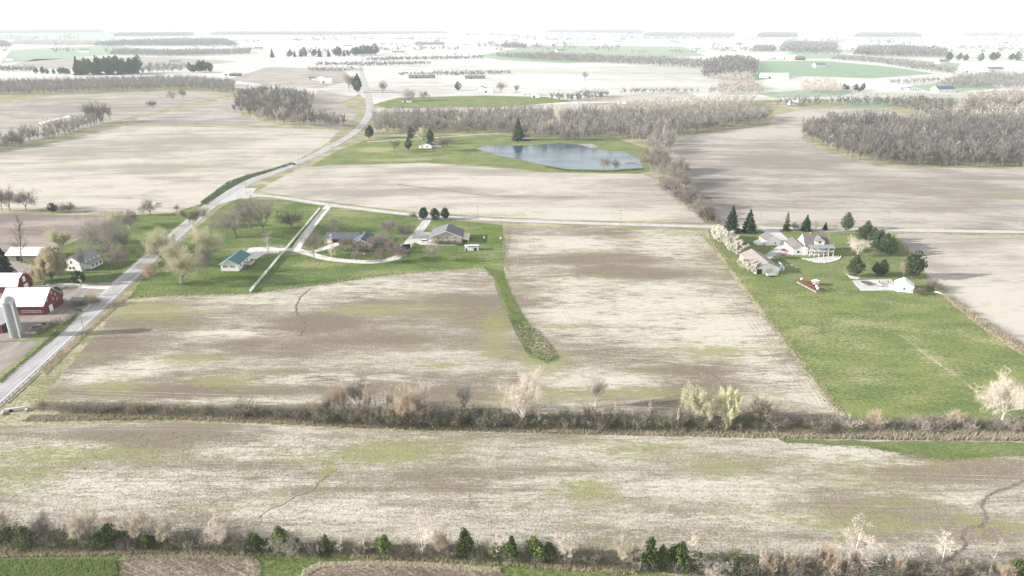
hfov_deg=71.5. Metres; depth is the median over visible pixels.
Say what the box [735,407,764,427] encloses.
leafy shrub
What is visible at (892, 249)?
pine tree
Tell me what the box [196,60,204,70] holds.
pine tree
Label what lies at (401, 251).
bare tree
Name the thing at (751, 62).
wood
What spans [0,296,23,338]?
silo
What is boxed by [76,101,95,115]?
bare tree
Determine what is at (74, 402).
dry grass
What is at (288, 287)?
dry grass
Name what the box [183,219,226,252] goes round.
budding tree
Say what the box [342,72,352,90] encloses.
bare tree
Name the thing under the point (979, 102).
wood
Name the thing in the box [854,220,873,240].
pine tree
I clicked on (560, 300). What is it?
tractor track
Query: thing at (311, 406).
tractor track
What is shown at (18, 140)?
bare tree
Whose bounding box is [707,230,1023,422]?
lawn
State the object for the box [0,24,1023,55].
wood
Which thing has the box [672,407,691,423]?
leafy shrub
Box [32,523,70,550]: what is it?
leafy shrub
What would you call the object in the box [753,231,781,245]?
garage
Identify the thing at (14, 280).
barn
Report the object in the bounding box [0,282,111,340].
farm yard
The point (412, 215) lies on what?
bare tree
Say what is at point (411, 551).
leafy shrub
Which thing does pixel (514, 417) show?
bare shrub
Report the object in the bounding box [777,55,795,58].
barn
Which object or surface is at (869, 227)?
pine tree
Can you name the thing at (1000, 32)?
wood
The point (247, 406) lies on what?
bare shrub
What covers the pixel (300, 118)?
bare tree
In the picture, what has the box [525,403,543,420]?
bare shrub
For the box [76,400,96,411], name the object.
bare shrub
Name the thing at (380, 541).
cedar tree
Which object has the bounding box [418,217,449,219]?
driveway
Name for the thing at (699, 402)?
willow tree
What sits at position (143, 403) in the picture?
leafy shrub
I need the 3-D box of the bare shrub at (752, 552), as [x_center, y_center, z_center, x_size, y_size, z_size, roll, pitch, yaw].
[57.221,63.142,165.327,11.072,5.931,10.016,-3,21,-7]
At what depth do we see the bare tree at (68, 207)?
476.88 m
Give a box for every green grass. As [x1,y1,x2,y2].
[1,548,637,575]
[128,266,495,298]
[494,270,530,338]
[509,318,559,362]
[709,241,844,406]
[779,437,1022,461]
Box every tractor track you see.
[0,429,619,442]
[0,463,1020,480]
[0,499,939,511]
[2,480,968,495]
[3,476,965,491]
[5,459,1021,476]
[6,425,624,439]
[8,494,935,507]
[55,397,702,415]
[59,394,694,412]
[66,392,739,409]
[70,389,691,405]
[133,283,482,310]
[137,276,470,303]
[147,277,474,304]
[191,285,477,311]
[513,233,557,347]
[516,233,562,347]
[527,234,589,352]
[531,236,593,351]
[689,235,809,409]
[691,233,815,409]
[694,234,821,409]
[698,235,827,410]
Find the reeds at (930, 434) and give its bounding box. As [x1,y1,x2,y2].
[840,427,1023,440]
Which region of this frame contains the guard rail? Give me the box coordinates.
[1,350,57,403]
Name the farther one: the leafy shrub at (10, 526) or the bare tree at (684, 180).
the bare tree at (684, 180)
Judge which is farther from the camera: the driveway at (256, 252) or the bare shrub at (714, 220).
the bare shrub at (714, 220)
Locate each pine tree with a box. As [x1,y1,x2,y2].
[186,62,193,72]
[191,64,196,71]
[195,62,201,71]
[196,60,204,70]
[200,60,206,70]
[205,61,212,71]
[349,48,357,55]
[350,73,361,92]
[360,44,366,54]
[365,125,373,137]
[367,46,375,54]
[371,43,379,54]
[404,137,411,149]
[407,127,415,138]
[426,129,434,141]
[454,81,460,90]
[841,212,854,230]
[846,254,865,275]
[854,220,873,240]
[859,224,871,242]
[867,226,880,247]
[871,229,886,248]
[872,261,882,275]
[874,236,886,249]
[877,259,889,275]
[878,233,891,253]
[881,236,898,255]
[903,250,927,277]
[945,52,953,59]
[956,52,962,60]
[963,54,968,60]
[977,53,984,60]
[988,52,997,60]
[1014,51,1022,59]
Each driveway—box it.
[31,283,109,288]
[60,286,88,308]
[219,245,283,250]
[247,247,279,258]
[279,244,409,263]
[292,206,331,248]
[301,243,341,253]
[371,133,498,141]
[403,217,430,248]
[411,232,457,244]
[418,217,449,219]
[760,229,790,258]
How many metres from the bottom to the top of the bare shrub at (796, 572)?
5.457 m
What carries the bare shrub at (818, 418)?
on the rough ground at (38, 384)
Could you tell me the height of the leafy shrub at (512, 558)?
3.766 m
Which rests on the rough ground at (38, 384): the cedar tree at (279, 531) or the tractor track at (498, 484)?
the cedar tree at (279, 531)
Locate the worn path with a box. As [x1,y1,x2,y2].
[898,334,986,397]
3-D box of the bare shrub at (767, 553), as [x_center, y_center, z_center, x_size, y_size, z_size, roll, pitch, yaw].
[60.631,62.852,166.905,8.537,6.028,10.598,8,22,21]
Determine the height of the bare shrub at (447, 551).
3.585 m
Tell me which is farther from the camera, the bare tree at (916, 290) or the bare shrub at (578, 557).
the bare tree at (916, 290)
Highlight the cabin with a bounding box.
[521,135,530,139]
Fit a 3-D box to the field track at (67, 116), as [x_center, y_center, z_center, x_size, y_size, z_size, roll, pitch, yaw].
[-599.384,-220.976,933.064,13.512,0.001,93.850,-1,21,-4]
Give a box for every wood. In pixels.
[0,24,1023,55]
[0,28,103,33]
[0,40,11,46]
[0,65,34,71]
[0,73,236,94]
[0,111,103,147]
[10,39,102,44]
[89,37,238,45]
[107,48,250,55]
[113,31,193,36]
[136,60,185,73]
[210,30,447,35]
[231,84,347,127]
[238,84,336,122]
[308,66,361,70]
[315,60,430,65]
[366,54,483,60]
[371,102,773,151]
[399,70,510,75]
[415,41,443,44]
[491,50,744,69]
[501,42,526,48]
[545,29,644,33]
[549,91,581,100]
[575,87,608,101]
[605,90,757,109]
[621,86,699,93]
[643,31,734,36]
[701,54,758,79]
[708,78,765,94]
[709,70,756,80]
[752,44,775,51]
[755,31,797,36]
[775,93,976,111]
[779,40,838,52]
[799,76,844,93]
[800,107,1023,166]
[830,54,960,73]
[852,43,952,56]
[854,31,921,36]
[889,76,939,83]
[916,95,1023,118]
[919,93,1023,118]
[936,70,1023,88]
[962,30,1023,36]
[966,87,1023,105]
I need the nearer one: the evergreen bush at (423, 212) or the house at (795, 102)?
the evergreen bush at (423, 212)
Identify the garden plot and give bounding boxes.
[121,554,258,575]
[302,563,502,575]
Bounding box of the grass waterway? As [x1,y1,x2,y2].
[492,267,559,363]
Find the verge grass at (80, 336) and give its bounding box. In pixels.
[42,295,130,374]
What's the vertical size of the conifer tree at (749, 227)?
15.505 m
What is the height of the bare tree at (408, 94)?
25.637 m
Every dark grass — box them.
[0,309,82,382]
[201,162,291,204]
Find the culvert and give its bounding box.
[0,406,28,415]
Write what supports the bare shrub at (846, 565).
on the rough ground at (38, 384)
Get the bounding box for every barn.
[0,273,32,292]
[0,287,63,314]
[0,307,7,332]
[223,71,233,75]
[229,73,241,75]
[320,78,332,82]
[391,51,405,53]
[408,75,434,77]
[449,51,466,54]
[465,75,484,78]
[759,73,788,77]
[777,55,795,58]
[794,56,805,59]
[956,68,980,72]
[982,67,1003,71]
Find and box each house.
[219,250,254,270]
[324,231,376,248]
[419,141,441,147]
[430,224,469,243]
[475,86,485,90]
[521,90,536,94]
[784,232,834,256]
[788,100,797,104]
[894,84,910,89]
[905,86,916,90]
[930,86,954,92]
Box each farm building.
[5,57,16,59]
[78,49,91,51]
[169,60,182,63]
[343,45,352,47]
[812,63,826,66]
[934,59,948,63]
[1013,60,1023,62]
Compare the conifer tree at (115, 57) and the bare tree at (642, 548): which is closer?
the bare tree at (642, 548)
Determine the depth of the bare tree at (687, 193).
491.41 m
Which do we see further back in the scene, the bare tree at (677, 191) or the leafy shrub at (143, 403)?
the bare tree at (677, 191)
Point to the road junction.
(241, 193)
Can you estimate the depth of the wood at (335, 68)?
1868.32 m
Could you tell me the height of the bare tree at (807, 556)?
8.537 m
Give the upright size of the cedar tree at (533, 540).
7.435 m
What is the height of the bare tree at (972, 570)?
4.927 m
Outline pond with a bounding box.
[477,143,641,169]
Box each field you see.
[0,91,225,145]
[0,126,338,212]
[0,214,106,255]
[0,422,1023,563]
[7,57,236,68]
[41,227,835,420]
[124,97,281,125]
[229,67,350,88]
[258,163,704,222]
[303,90,356,126]
[373,103,666,111]
[571,93,696,101]
[662,108,1023,229]
[898,234,1023,342]
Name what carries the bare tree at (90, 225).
on the farm lawn at (108, 271)
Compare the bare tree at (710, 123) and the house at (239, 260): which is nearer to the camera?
the house at (239, 260)
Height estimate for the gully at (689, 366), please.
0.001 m
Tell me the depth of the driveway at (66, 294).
329.19 m
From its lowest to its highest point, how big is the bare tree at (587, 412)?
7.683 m
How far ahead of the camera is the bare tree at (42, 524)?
172.28 m
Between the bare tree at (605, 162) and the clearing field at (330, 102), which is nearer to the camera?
the bare tree at (605, 162)
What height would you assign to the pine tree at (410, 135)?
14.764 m
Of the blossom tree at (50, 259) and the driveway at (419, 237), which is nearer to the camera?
the blossom tree at (50, 259)
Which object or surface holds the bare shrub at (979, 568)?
on the rough ground at (38, 384)
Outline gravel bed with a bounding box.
[846,274,859,278]
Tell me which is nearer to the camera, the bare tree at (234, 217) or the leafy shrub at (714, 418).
the leafy shrub at (714, 418)
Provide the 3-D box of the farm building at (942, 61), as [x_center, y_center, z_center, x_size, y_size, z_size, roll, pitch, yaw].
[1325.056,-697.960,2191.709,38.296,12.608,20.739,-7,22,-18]
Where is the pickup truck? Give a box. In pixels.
[31,324,45,329]
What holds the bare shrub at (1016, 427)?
on the rough ground at (38, 384)
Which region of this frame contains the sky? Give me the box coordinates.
[0,0,1023,28]
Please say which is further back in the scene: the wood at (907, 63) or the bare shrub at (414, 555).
the wood at (907, 63)
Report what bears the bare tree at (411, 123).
on the rough ground at (38, 384)
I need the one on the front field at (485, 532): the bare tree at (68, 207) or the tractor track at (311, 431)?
the tractor track at (311, 431)
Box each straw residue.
[0,431,1023,558]
[56,230,826,413]
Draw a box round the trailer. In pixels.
[766,273,777,276]
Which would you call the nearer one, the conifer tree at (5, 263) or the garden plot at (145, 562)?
the garden plot at (145, 562)
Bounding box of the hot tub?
[861,281,870,285]
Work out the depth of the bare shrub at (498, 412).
226.12 m
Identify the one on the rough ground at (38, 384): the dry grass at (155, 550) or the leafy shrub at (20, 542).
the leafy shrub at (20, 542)
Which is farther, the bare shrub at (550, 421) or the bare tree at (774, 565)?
the bare shrub at (550, 421)
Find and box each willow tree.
[680,380,713,422]
[712,385,744,431]
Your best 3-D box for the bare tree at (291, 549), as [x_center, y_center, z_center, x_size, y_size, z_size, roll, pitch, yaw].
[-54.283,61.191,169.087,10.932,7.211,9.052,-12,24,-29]
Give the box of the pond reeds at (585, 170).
[544,165,642,171]
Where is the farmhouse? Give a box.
[65,247,102,270]
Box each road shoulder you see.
[0,57,373,406]
[263,194,1023,233]
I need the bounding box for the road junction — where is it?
[219,188,262,203]
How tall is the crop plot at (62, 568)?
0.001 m
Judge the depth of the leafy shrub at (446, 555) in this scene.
168.98 m
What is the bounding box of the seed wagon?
[811,279,819,285]
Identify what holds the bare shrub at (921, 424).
on the rough ground at (38, 384)
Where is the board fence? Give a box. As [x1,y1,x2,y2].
[249,207,319,291]
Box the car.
[37,283,49,286]
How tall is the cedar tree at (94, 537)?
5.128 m
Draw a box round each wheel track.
[0,59,370,394]
[0,60,371,398]
[0,61,367,385]
[0,72,368,389]
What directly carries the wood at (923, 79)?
on the ground at (544, 79)
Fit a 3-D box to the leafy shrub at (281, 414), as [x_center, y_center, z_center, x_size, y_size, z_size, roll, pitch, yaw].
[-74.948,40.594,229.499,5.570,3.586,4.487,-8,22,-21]
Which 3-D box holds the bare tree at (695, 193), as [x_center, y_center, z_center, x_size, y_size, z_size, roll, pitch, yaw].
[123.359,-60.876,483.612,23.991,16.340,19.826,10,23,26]
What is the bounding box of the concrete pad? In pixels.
[853,279,900,291]
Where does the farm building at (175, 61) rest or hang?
on the field at (62, 62)
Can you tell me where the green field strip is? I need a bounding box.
[780,439,1023,457]
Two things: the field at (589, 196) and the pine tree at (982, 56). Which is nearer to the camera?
the field at (589, 196)
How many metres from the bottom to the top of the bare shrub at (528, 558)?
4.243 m
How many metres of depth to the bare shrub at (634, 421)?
222.39 m
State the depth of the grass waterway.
306.06 m
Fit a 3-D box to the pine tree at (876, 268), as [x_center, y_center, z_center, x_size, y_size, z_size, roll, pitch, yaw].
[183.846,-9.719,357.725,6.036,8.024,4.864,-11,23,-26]
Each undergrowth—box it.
[0,529,1008,575]
[53,402,1023,433]
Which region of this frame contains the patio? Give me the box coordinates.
[802,255,839,261]
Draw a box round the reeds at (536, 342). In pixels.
[518,325,555,358]
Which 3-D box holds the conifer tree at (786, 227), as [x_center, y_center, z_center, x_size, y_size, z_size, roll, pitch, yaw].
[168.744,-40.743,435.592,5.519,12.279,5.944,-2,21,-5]
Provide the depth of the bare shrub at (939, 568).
162.57 m
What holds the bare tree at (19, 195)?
on the rough ground at (38, 384)
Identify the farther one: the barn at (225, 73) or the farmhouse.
the barn at (225, 73)
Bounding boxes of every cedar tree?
[1,527,14,544]
[12,526,32,551]
[91,533,105,549]
[92,523,124,548]
[139,530,155,549]
[248,533,265,554]
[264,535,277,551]
[270,525,288,554]
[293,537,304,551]
[318,534,334,556]
[372,534,391,556]
[455,527,474,558]
[486,542,502,561]
[502,535,517,560]
[524,535,546,562]
[544,542,556,563]
[637,536,658,570]
[655,544,670,571]
[667,541,691,571]
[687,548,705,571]
[716,558,729,575]
[728,554,743,573]
[1009,558,1023,575]
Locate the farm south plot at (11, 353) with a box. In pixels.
[0,341,36,371]
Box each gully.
[259,475,328,517]
[295,288,310,336]
[398,184,515,196]
[494,284,526,351]
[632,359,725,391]
[948,480,1023,560]
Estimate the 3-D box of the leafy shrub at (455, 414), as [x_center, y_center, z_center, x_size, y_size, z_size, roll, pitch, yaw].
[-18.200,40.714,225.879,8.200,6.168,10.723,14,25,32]
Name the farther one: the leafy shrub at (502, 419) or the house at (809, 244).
the house at (809, 244)
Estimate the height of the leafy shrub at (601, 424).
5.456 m
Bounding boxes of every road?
[0,56,372,402]
[257,194,1023,232]
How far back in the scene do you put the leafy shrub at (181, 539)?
173.17 m
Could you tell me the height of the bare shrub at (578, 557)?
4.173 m
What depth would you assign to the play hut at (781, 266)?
365.49 m
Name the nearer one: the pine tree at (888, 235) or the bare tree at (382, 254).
the bare tree at (382, 254)
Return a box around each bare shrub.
[8,523,38,547]
[10,519,49,548]
[37,524,68,546]
[41,519,63,539]
[50,401,64,410]
[51,522,73,543]
[66,538,89,549]
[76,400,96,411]
[107,535,139,552]
[117,397,131,410]
[123,524,154,548]
[127,402,143,414]
[135,397,152,410]
[164,521,202,547]
[165,529,183,546]
[172,524,197,550]
[184,531,204,547]
[197,532,213,550]
[202,528,231,548]
[204,403,222,414]
[215,520,249,548]
[217,526,243,546]
[221,403,242,417]
[229,398,258,417]
[234,523,258,552]
[236,399,253,416]
[250,399,274,414]
[270,403,291,418]
[281,400,301,416]
[286,399,305,418]
[294,394,324,416]
[303,537,331,555]
[315,403,341,419]
[324,399,350,415]
[329,528,344,550]
[336,398,360,423]
[343,533,362,553]
[346,397,372,422]
[346,399,376,419]
[348,537,371,557]
[355,526,379,550]
[359,403,376,425]
[361,406,381,423]
[373,398,397,417]
[387,539,403,557]
[394,541,420,559]
[400,407,420,425]
[412,402,439,424]
[413,536,434,554]
[414,540,431,554]
[420,405,453,429]
[422,404,438,423]
[423,539,456,557]
[430,394,458,425]
[434,536,453,552]
[439,544,462,556]
[441,403,471,426]
[450,403,478,421]
[468,405,488,426]
[468,550,488,561]
[470,403,493,424]
[479,407,507,426]
[479,410,503,426]
[484,404,509,422]
[498,536,529,560]
[505,413,525,427]
[508,411,528,423]
[523,549,539,563]
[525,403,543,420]
[545,413,560,426]
[549,403,571,425]
[549,407,568,427]
[551,544,574,565]
[559,545,588,561]
[567,547,587,563]
[570,404,605,425]
[570,539,600,562]
[573,409,589,428]
[575,541,609,560]
[577,550,598,564]
[583,415,608,430]
[587,413,608,430]
[589,407,611,426]
[594,545,616,564]
[604,403,627,423]
[605,550,620,564]
[614,542,634,568]
[625,406,650,425]
[630,415,650,429]
[633,553,649,569]
[634,544,667,570]
[656,412,674,426]
[665,559,691,574]
[669,417,686,432]
[670,407,700,424]
[684,543,710,568]
[704,552,717,568]
[705,543,732,569]
[708,215,720,223]
[710,418,725,428]
[714,538,753,569]
[729,550,757,575]
[743,540,785,571]
[752,537,786,572]
[754,551,776,575]
[756,552,785,573]
[766,417,781,429]
[768,413,794,430]
[768,547,805,575]
[773,412,790,427]
[775,547,814,572]
[778,543,815,575]
[796,415,815,429]
[802,553,848,575]
[805,409,829,426]
[812,418,837,430]
[812,563,839,575]
[823,409,846,428]
[831,553,851,575]
[832,405,864,424]
[833,412,864,428]
[834,551,871,575]
[838,550,855,575]
[851,557,884,575]
[856,413,881,429]
[865,545,916,575]
[887,416,913,430]
[888,549,911,572]
[893,414,909,425]
[899,550,949,575]
[904,550,943,575]
[905,413,931,429]
[909,414,931,431]
[911,416,931,427]
[914,545,956,573]
[918,557,961,575]
[927,414,950,427]
[927,415,946,429]
[933,548,962,571]
[951,548,994,575]
[954,411,975,424]
[955,417,976,429]
[960,415,977,430]
[961,563,998,575]
[969,559,993,575]
[976,412,998,427]
[979,542,1019,575]
[982,563,1001,575]
[987,418,1012,429]
[992,418,1009,430]
[996,414,1018,430]
[999,419,1022,431]
[1003,404,1023,425]
[1013,416,1022,430]
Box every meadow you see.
[0,28,130,39]
[0,45,158,63]
[336,94,365,147]
[373,95,570,107]
[480,45,704,63]
[744,61,933,79]
[760,90,850,97]
[768,51,960,67]
[842,98,886,107]
[911,81,1000,92]
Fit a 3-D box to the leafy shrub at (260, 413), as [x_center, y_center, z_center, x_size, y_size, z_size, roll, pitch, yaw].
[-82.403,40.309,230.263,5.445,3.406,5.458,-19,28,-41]
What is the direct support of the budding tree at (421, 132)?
on the pond lawn at (462, 150)
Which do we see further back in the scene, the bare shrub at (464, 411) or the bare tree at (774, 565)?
the bare shrub at (464, 411)
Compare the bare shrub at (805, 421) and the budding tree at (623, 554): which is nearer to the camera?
the budding tree at (623, 554)
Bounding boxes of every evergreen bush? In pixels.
[45,202,57,211]
[54,286,62,296]
[70,270,84,284]
[419,207,427,218]
[429,208,439,219]
[440,207,449,218]
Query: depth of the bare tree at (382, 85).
1254.39 m
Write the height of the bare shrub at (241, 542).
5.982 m
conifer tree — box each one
[0,248,17,272]
[72,56,83,74]
[72,63,79,71]
[79,57,90,73]
[92,55,103,74]
[95,62,100,73]
[99,58,110,73]
[103,56,116,72]
[106,63,113,74]
[111,55,118,71]
[117,58,126,72]
[117,61,123,74]
[121,62,130,73]
[128,61,135,73]
[131,55,142,70]
[287,49,292,56]
[302,47,306,56]
[335,46,341,56]
[511,117,524,140]
[723,205,739,232]
[740,209,757,233]
[782,212,791,230]
[799,214,811,231]
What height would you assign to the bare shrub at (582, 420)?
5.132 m
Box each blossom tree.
[27,244,68,283]
[711,224,726,231]
[711,226,734,246]
[718,229,734,246]
[723,235,738,245]
[725,239,742,253]
[725,239,749,255]
[741,257,752,268]
[744,260,755,270]
[751,262,758,273]
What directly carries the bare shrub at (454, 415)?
on the rough ground at (38, 384)
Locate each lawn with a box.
[0,202,206,378]
[131,199,505,296]
[313,134,650,173]
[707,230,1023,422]
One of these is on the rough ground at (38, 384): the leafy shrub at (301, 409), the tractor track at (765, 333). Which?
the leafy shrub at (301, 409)
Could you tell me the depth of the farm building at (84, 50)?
3010.43 m
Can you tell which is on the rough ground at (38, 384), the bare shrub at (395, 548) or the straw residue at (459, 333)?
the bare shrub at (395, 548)
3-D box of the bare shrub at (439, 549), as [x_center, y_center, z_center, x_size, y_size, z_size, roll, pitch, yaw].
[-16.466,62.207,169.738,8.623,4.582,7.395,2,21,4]
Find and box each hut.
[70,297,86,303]
[776,262,784,270]
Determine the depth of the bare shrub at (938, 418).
224.16 m
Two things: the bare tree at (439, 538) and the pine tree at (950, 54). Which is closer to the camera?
the bare tree at (439, 538)
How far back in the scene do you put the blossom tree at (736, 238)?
394.20 m
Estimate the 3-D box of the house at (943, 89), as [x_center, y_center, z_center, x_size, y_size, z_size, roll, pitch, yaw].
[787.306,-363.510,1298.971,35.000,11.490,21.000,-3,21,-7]
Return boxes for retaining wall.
[802,255,841,262]
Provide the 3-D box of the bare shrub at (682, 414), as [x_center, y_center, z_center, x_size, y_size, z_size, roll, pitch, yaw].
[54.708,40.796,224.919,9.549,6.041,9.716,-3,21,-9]
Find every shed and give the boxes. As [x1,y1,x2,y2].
[5,247,60,260]
[402,99,411,101]
[464,245,478,250]
[740,249,779,273]
[894,277,914,292]
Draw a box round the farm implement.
[796,277,822,291]
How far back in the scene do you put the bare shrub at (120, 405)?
233.86 m
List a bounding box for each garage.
[483,88,493,92]
[531,93,539,97]
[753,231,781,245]
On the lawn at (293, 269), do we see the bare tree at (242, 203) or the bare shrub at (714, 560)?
the bare tree at (242, 203)
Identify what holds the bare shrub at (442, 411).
on the rough ground at (38, 384)
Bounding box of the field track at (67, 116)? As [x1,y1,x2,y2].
[38,115,69,123]
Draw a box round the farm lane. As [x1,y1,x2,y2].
[9,261,33,272]
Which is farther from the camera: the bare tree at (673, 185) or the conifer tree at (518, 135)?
the conifer tree at (518, 135)
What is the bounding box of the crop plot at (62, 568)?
[2,559,116,575]
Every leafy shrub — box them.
[0,507,21,541]
[0,519,39,551]
[2,518,30,543]
[21,529,39,544]
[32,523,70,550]
[32,526,57,545]
[35,399,45,408]
[51,530,69,546]
[57,518,95,550]
[65,402,81,410]
[65,526,93,549]
[77,532,104,551]
[90,524,126,547]
[111,527,133,545]
[115,525,142,547]
[122,396,145,412]
[163,541,177,550]
[168,525,194,547]
[178,524,202,546]
[200,402,222,411]
[206,525,234,555]
[221,400,242,411]
[228,530,258,550]
[228,536,252,558]
[230,396,255,415]
[249,407,265,417]
[273,407,287,417]
[292,403,305,414]
[305,531,323,549]
[309,406,338,422]
[311,406,330,422]
[315,406,337,424]
[334,401,363,424]
[347,403,365,419]
[369,406,387,420]
[373,401,405,427]
[393,414,415,426]
[399,533,419,555]
[410,402,447,427]
[433,407,454,427]
[439,543,458,559]
[444,407,467,427]
[444,540,458,557]
[446,412,462,429]
[447,404,468,422]
[451,403,473,421]
[463,404,493,422]
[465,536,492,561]
[469,404,498,430]
[483,405,504,427]
[496,416,512,427]
[498,552,523,563]
[504,410,521,423]
[510,416,529,429]
[518,414,534,424]
[519,405,536,420]
[533,413,550,428]
[544,406,574,426]
[559,413,575,427]
[562,411,589,427]
[579,416,593,428]
[582,544,599,566]
[589,406,622,426]
[592,412,610,429]
[608,415,621,426]
[616,407,642,430]
[621,552,642,571]
[629,415,644,428]
[631,553,647,570]
[641,406,666,430]
[657,411,677,428]
[661,550,689,572]
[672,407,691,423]
[673,404,695,425]
[684,561,705,575]
[691,413,713,430]
[704,410,722,424]
[707,412,728,430]
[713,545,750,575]
[726,411,746,430]
[728,537,754,570]
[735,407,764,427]
[735,555,759,575]
[750,412,773,428]
[779,414,798,424]
[798,551,816,573]
[802,413,830,433]
[809,559,840,575]
[838,413,861,430]
[840,550,877,575]
[842,422,858,433]
[871,543,909,575]
[871,556,892,575]
[885,418,910,431]
[901,549,930,575]
[926,553,957,575]
[931,412,949,425]
[933,414,954,428]
[935,283,950,291]
[945,555,990,575]
[978,418,997,430]
[981,561,1001,575]
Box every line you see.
[0,69,371,401]
[2,75,362,390]
[7,73,366,376]
[7,79,369,385]
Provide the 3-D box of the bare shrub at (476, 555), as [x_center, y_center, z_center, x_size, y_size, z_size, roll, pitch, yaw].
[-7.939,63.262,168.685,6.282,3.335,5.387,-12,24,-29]
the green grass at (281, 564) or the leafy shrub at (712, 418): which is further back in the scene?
the leafy shrub at (712, 418)
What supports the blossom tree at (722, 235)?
on the lawn at (856, 351)
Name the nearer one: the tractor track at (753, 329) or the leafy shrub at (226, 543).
the leafy shrub at (226, 543)
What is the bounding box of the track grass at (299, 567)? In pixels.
[0,549,671,575]
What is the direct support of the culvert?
on the rough ground at (38, 384)
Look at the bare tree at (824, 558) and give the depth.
162.87 m
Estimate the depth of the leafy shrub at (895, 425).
222.32 m
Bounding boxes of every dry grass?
[0,545,635,574]
[18,413,1023,440]
[34,399,838,422]
[122,553,260,575]
[130,266,480,298]
[301,560,500,575]
[503,227,510,272]
[710,241,846,417]
[933,287,1023,354]
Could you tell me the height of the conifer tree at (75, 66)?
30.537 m
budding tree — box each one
[42,228,73,251]
[55,499,99,547]
[111,502,151,542]
[138,225,179,264]
[141,513,179,543]
[157,235,206,283]
[174,204,210,225]
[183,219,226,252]
[388,138,400,151]
[415,125,428,141]
[612,533,636,568]
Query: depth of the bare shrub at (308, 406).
229.55 m
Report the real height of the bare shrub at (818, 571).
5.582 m
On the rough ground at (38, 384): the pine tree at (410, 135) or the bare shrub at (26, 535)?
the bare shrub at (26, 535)
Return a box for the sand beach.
[577,144,596,147]
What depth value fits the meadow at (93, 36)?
6767.76 m
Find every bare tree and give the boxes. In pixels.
[0,184,14,210]
[0,505,17,530]
[7,134,15,144]
[7,215,29,262]
[10,187,39,209]
[13,136,24,146]
[27,505,54,535]
[47,128,59,138]
[55,201,74,211]
[67,210,133,254]
[74,240,85,274]
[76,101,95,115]
[77,220,100,241]
[84,292,97,303]
[86,100,103,122]
[93,100,107,115]
[104,106,112,117]
[104,242,130,266]
[110,209,140,226]
[110,223,131,250]
[137,196,162,214]
[139,258,157,284]
[145,100,156,107]
[165,89,178,100]
[178,88,186,96]
[194,245,213,273]
[200,203,261,236]
[202,513,216,547]
[205,523,226,549]
[231,194,261,229]
[238,522,246,541]
[239,195,275,232]
[259,231,271,253]
[263,524,306,556]
[272,206,303,228]
[292,113,302,123]
[299,230,326,256]
[315,112,322,120]
[320,381,339,412]
[321,398,331,409]
[323,114,330,127]
[324,216,347,231]
[327,116,340,125]
[327,234,334,259]
[332,382,348,414]
[336,533,342,552]
[337,235,353,246]
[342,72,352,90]
[342,375,372,407]
[347,383,353,408]
[349,517,371,554]
[351,247,362,261]
[361,383,371,408]
[364,231,392,248]
[371,249,388,261]
[376,383,392,408]
[378,80,386,91]
[378,218,396,232]
[383,389,394,408]
[385,239,399,247]
[386,379,427,426]
[388,223,413,238]
[392,242,412,260]
[402,87,414,98]
[402,118,415,130]
[408,212,417,218]
[409,379,435,403]
[411,508,437,555]
[416,90,429,98]
[416,396,429,414]
[423,240,438,261]
[431,528,453,555]
[436,134,453,150]
[454,374,473,410]
[488,533,501,559]
[494,406,502,414]
[496,82,508,92]
[497,364,545,425]
[499,121,506,131]
[539,122,546,136]
[552,532,575,562]
[553,104,566,124]
[564,126,580,138]
[583,368,609,406]
[583,404,592,417]
[599,156,612,169]
[609,157,621,167]
[629,539,646,570]
[633,144,662,170]
[643,146,672,167]
[646,150,672,174]
[648,154,668,173]
[652,159,668,176]
[656,176,683,194]
[659,184,671,193]
[660,157,686,173]
[666,155,693,171]
[666,165,689,184]
[668,161,689,179]
[669,178,681,198]
[672,183,685,198]
[677,187,711,205]
[678,188,696,200]
[679,173,691,186]
[681,193,691,207]
[682,530,705,566]
[690,120,700,132]
[693,196,711,209]
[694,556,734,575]
[695,203,716,219]
[695,205,714,221]
[704,117,714,129]
[748,394,780,421]
[757,540,767,574]
[758,550,777,573]
[768,559,778,575]
[771,552,782,573]
[776,252,790,258]
[777,554,787,575]
[786,551,802,575]
[791,223,798,229]
[794,545,805,574]
[800,543,809,575]
[802,545,812,568]
[811,546,822,575]
[812,540,836,573]
[813,538,842,574]
[827,512,887,570]
[844,234,873,253]
[846,552,856,575]
[850,554,867,575]
[853,533,876,565]
[866,407,892,424]
[893,555,906,574]
[900,260,913,276]
[910,286,927,294]
[925,277,939,285]
[931,529,956,566]
[931,562,944,575]
[936,154,947,165]
[944,408,969,427]
[945,145,954,158]
[946,560,966,575]
[967,564,978,575]
[970,365,1023,419]
[977,537,1007,565]
[995,561,1019,575]
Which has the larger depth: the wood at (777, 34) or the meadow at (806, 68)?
the wood at (777, 34)
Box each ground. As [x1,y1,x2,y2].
[0,29,1023,104]
[0,80,1023,575]
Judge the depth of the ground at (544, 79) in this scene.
2197.71 m
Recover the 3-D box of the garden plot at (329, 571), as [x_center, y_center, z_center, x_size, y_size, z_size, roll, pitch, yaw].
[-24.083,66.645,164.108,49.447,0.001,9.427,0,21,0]
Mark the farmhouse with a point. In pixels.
(92, 259)

